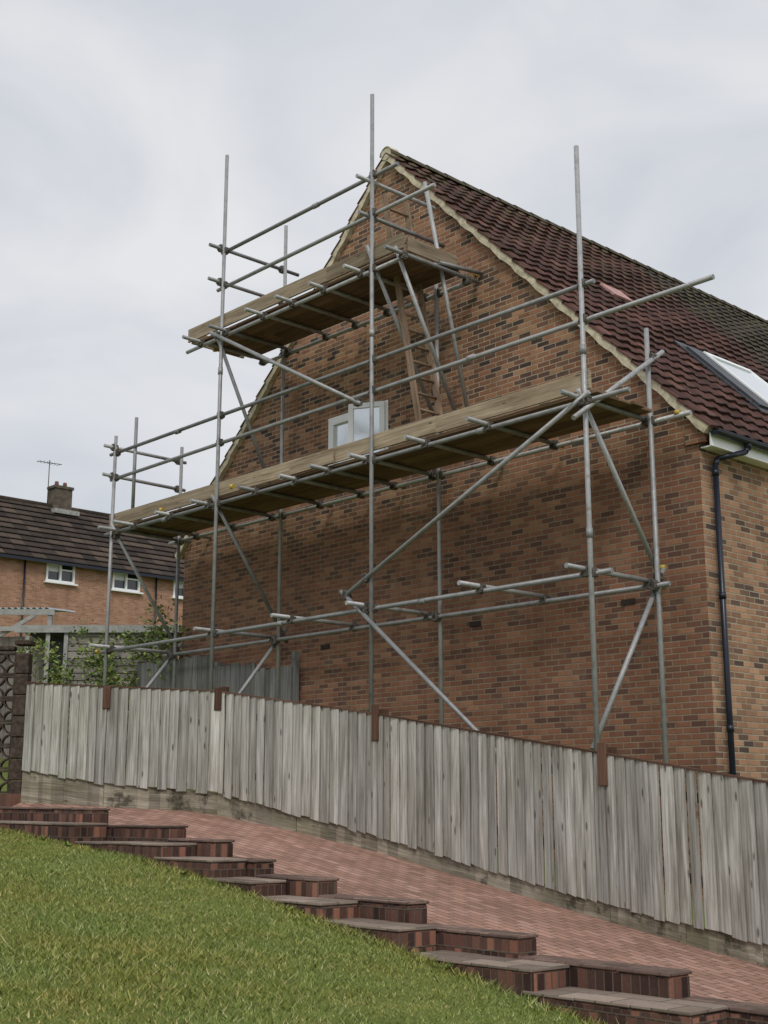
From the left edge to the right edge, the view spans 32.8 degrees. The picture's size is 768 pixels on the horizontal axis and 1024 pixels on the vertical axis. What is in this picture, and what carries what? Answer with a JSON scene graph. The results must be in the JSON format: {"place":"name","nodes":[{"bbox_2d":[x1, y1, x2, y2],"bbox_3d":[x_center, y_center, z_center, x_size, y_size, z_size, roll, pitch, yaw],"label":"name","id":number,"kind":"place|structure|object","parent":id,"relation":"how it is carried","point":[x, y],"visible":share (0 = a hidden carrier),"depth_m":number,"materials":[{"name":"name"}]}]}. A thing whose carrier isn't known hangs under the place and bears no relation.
{"place":"outdoors","nodes":[
{"label":"outdoors","id":0,"kind":"place"},
{"bbox_2d":[0,711,704,1023],"bbox_3d":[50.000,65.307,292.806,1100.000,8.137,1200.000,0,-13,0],"label":"ground","id":1,"kind":"structure","parent":0,"point":[339,1009],"depth_m":8.41,"materials":[{"name":"green plant"}]},
{"bbox_2d":[0,794,20,806],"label":"base","id":2,"kind":"object","parent":1,"relation":"on","point":[8,800],"visible":0.2,"depth_m":16.49,"materials":[{"name":"brick"}]},
{"bbox_2d":[0,640,35,793],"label":"pier and coping","id":3,"kind":"structure","parent":2,"relation":"on","point":[23,668],"depth_m":16.75,"materials":[{"name":"brown brick"}]},
{"bbox_2d":[0,652,17,792],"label":"pierced blocks","id":4,"kind":"structure","parent":3,"relation":"attached to","point":[4,698],"depth_m":16.82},
{"bbox_2d":[0,607,74,757],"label":"pergola","id":5,"kind":"object","parent":1,"relation":"on","point":[32,613],"visible":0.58,"depth_m":27.44,"materials":[{"name":"grey wood"}]},
{"bbox_2d":[12,618,151,737],"bbox_3d":[-5.690,3.506,24.970,2.623,3.006,2.501,0,-13,0],"label":"climbing shrub","id":6,"kind":"object","parent":1,"relation":"on","point":[68,670],"visible":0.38,"depth_m":24.82,"materials":[{"name":"green plant"}]},
{"bbox_2d":[0,557,182,678],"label":"walls","id":7,"kind":"structure","parent":1,"relation":"on","point":[85,599],"depth_m":53.04,"materials":[{"name":"brick"}]},
{"bbox_2d":[0,498,183,578],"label":"roof","id":8,"kind":"structure","parent":7,"relation":"on","point":[30,530],"depth_m":54.98,"materials":[{"name":"brown tile"}]},
{"bbox_2d":[47,484,73,509],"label":"chimney","id":9,"kind":"object","parent":8,"relation":"on","point":[60,496],"visible":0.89,"depth_m":56.91,"materials":[{"name":"brick"}]},
{"bbox_2d":[38,460,61,502],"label":"tv aerial","id":10,"kind":"object","parent":9,"relation":"attached to","point":[40,461],"visible":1,"depth_m":56.93,"materials":[{"name":"metal"}]},
{"bbox_2d":[51,508,79,516],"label":"chimney flashing","id":11,"kind":"object","parent":8,"relation":"on","point":[65,512],"visible":0.71,"depth_m":56.45,"materials":[{"name":"grey metal"}]},
{"bbox_2d":[0,495,141,520],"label":"ridge","id":12,"kind":"structure","parent":8,"relation":"on","point":[50,505],"depth_m":56.52,"materials":[{"name":"brown tile"}]},
{"bbox_2d":[44,563,182,599],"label":"window frames","id":13,"kind":"structure","parent":7,"relation":"attached to","point":[72,583],"depth_m":54.11,"materials":[{"name":"white plastic"}]},
{"bbox_2d":[48,565,182,595],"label":"window glass","id":14,"kind":"object","parent":13,"relation":"in","point":[67,576],"visible":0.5,"depth_m":54.40,"materials":[{"name":"glass"}]},
{"bbox_2d":[48,563,183,587],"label":"blinds","id":15,"kind":"object","parent":13,"relation":"attached to","point":[55,568],"visible":0.65,"depth_m":54.51,"materials":[{"name":"fabric"}]},
{"bbox_2d":[0,553,183,636],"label":"gutter","id":16,"kind":"object","parent":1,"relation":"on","point":[82,566],"visible":0.36,"depth_m":52.78,"materials":[{"name":"black plastic"}]},
{"bbox_2d":[14,625,181,766],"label":"garden shed","id":17,"kind":"structure","parent":1,"relation":"on","point":[60,634],"depth_m":25.99,"materials":[{"name":"grey wood"}]},
{"bbox_2d":[77,596,192,727],"bbox_3d":[-4.583,3.239,24.637,2.666,3.337,3.518,0,-13,0],"label":"climbing shrub","id":18,"kind":"object","parent":1,"relation":"on","point":[111,669],"visible":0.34,"depth_m":24.68,"materials":[{"name":"green plant"}]},
{"bbox_2d":[119,612,180,662],"bbox_3d":[-3.709,3.399,24.885,2.636,3.030,2.354,0,-13,0],"label":"garden bush","id":19,"kind":"object","parent":1,"relation":"on","point":[149,640],"visible":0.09,"depth_m":24.76,"materials":[{"name":"green plant"}]},
{"bbox_2d":[137,651,298,788],"bbox_3d":[-3.009,3.708,22.668,0.132,2.519,4.660,11,-17,-41],"label":"old timber fence","id":20,"kind":"object","parent":1,"relation":"on","point":[192,672],"visible":0.34,"depth_m":22.41,"materials":[{"name":"grey wood"}]},
{"bbox_2d":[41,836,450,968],"bbox_3d":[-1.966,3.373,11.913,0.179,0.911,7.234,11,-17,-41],"label":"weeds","id":21,"kind":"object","parent":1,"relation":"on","point":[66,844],"visible":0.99,"depth_m":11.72,"materials":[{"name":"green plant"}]},
{"bbox_2d":[0,806,767,1023],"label":"stepped brick kerb","id":22,"kind":"structure","parent":1,"relation":"on","point":[609,992],"depth_m":9.88,"materials":[{"name":"brown brick"}]},
{"bbox_2d":[21,682,767,967],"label":"timber fence","id":23,"kind":"object","parent":1,"relation":"on","point":[343,771],"visible":0.81,"depth_m":13.66,"materials":[{"name":"grey wood"}]},
{"bbox_2d":[89,94,714,894],"bbox_3d":[-0.244,-0.679,19.283,2.050,11.809,12.749,12,-17,-42],"label":"scaffolding","id":24,"kind":"object","parent":1,"relation":"on","point":[399,274],"visible":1,"depth_m":19.09,"materials":[{"name":"metal"}]},
{"bbox_2d":[181,163,716,899],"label":"gable wall","id":25,"kind":"structure","parent":1,"relation":"on","point":[523,671],"depth_m":18.79,"materials":[{"name":"brick"}]},
{"bbox_2d":[174,160,388,559],"bbox_3d":[-1.877,-2.519,22.995,0.124,6.027,5.904,11,-17,-41],"label":"roof left verge mortar","id":26,"kind":"object","parent":25,"relation":"attached to","point":[274,373],"visible":0.53,"depth_m":23.02,"materials":[{"name":"beige concrete"}]},
{"bbox_2d":[328,400,387,465],"bbox_3d":[-0.531,-1.195,21.045,0.407,1.009,1.460,11,-17,-41],"label":"window frame","id":27,"kind":"object","parent":25,"relation":"attached to","point":[348,417],"visible":0.34,"depth_m":20.82,"materials":[{"name":"white plastic"}]},
{"bbox_2d":[335,407,378,463],"bbox_3d":[-0.545,-1.186,21.085,0.297,1.010,1.307,9,-16,-35],"label":"window glass","id":28,"kind":"object","parent":27,"relation":"in","point":[361,423],"visible":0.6,"depth_m":20.80,"materials":[{"name":"glass"}]},
{"bbox_2d":[320,598,635,649],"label":"air bricks","id":29,"kind":"object","parent":25,"relation":"attached to","point":[478,623],"visible":1,"depth_m":18.53,"materials":[{"name":"brown brick"}]},
{"bbox_2d":[386,157,712,433],"bbox_3d":[2.030,-3.446,18.874,0.124,6.027,5.904,11,-17,-41],"label":"roof right verge mortar","id":30,"kind":"object","parent":25,"relation":"attached to","point":[670,399],"visible":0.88,"depth_m":18.28,"materials":[{"name":"beige concrete"}]},
{"bbox_2d":[685,427,706,445],"bbox_3d":[3.890,-0.948,16.288,0.060,0.200,0.280,11,-17,-41],"label":"kneeler","id":31,"kind":"object","parent":25,"relation":"attached to","point":[695,435],"visible":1,"depth_m":16.27,"materials":[{"name":"brick"}]},
{"bbox_2d":[699,428,767,780],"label":"side walls","id":32,"kind":"structure","parent":1,"relation":"on","point":[743,486],"depth_m":16.26,"materials":[{"name":"brick"}]},
{"bbox_2d":[396,157,767,443],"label":"roof","id":33,"kind":"structure","parent":32,"relation":"on","point":[546,252],"depth_m":21.08,"materials":[{"name":"tile"}]},
{"bbox_2d":[386,152,722,428],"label":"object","id":34,"kind":"object","parent":33,"relation":"attached to","point":[629,356],"visible":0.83,"depth_m":18.36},
{"bbox_2d":[380,147,767,322],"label":"ridge tiles","id":35,"kind":"object","parent":33,"relation":"attached to","point":[466,185],"visible":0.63,"depth_m":24.38,"materials":[{"name":"brown tile"}]},
{"bbox_2d":[381,146,398,159],"bbox_3d":[0.100,-5.909,21.615,0.200,0.234,0.240,11,-17,-41],"label":"ridge end mortar","id":36,"kind":"object","parent":35,"relation":"attached to","point":[385,150],"visible":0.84,"depth_m":21.54,"materials":[{"name":"beige concrete"}]},
{"bbox_2d":[600,283,631,301],"bbox_3d":[3.766,-3.540,21.126,0.520,0.290,0.285,11,-17,-41],"label":"replacement tile","id":37,"kind":"object","parent":33,"relation":"on","point":[616,293],"visible":0.86,"depth_m":21.04,"materials":[{"name":"pink tile"}]},
{"bbox_2d":[673,340,767,412],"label":"skylight flashing","id":38,"kind":"object","parent":33,"relation":"attached to","point":[724,375],"visible":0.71,"depth_m":19.52,"materials":[{"name":"grey metal"}]},
{"bbox_2d":[703,351,767,403],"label":"skylight frame","id":39,"kind":"object","parent":33,"relation":"attached to","point":[712,357],"visible":0.64,"depth_m":20.19,"materials":[{"name":"white plastic"}]},
{"bbox_2d":[716,359,767,399],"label":"skylight glass","id":40,"kind":"object","parent":39,"relation":"in","point":[755,383],"visible":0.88,"depth_m":20.34,"materials":[{"name":"glass"}]},
{"bbox_2d":[701,431,767,469],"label":"fascia","id":41,"kind":"structure","parent":32,"relation":"attached to","point":[722,446],"depth_m":16.51,"materials":[{"name":"white plastic"}]},
{"bbox_2d":[709,428,767,774],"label":"gutter and downpipe","id":42,"kind":"object","parent":32,"relation":"attached to","point":[748,443],"visible":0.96,"depth_m":15.98,"materials":[{"name":"black plastic"}]},
{"bbox_2d":[0,0,767,518],"label":"sky","id":43,"kind":"structure","parent":0,"point":[120,120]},
{"bbox_2d":[12,803,767,1004],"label":"brick paved path","id":44,"kind":"structure","parent":0,"point":[454,900],"depth_m":11.93,"materials":[{"name":"red brick"}]},
{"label":"roof","id":45,"kind":"object","parent":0,"visible":0},
{"bbox_2d":[172,153,385,557],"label":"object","id":46,"kind":"object","parent":45,"relation":"attached to","point":[367,185],"visible":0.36,"depth_m":22.97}
]}

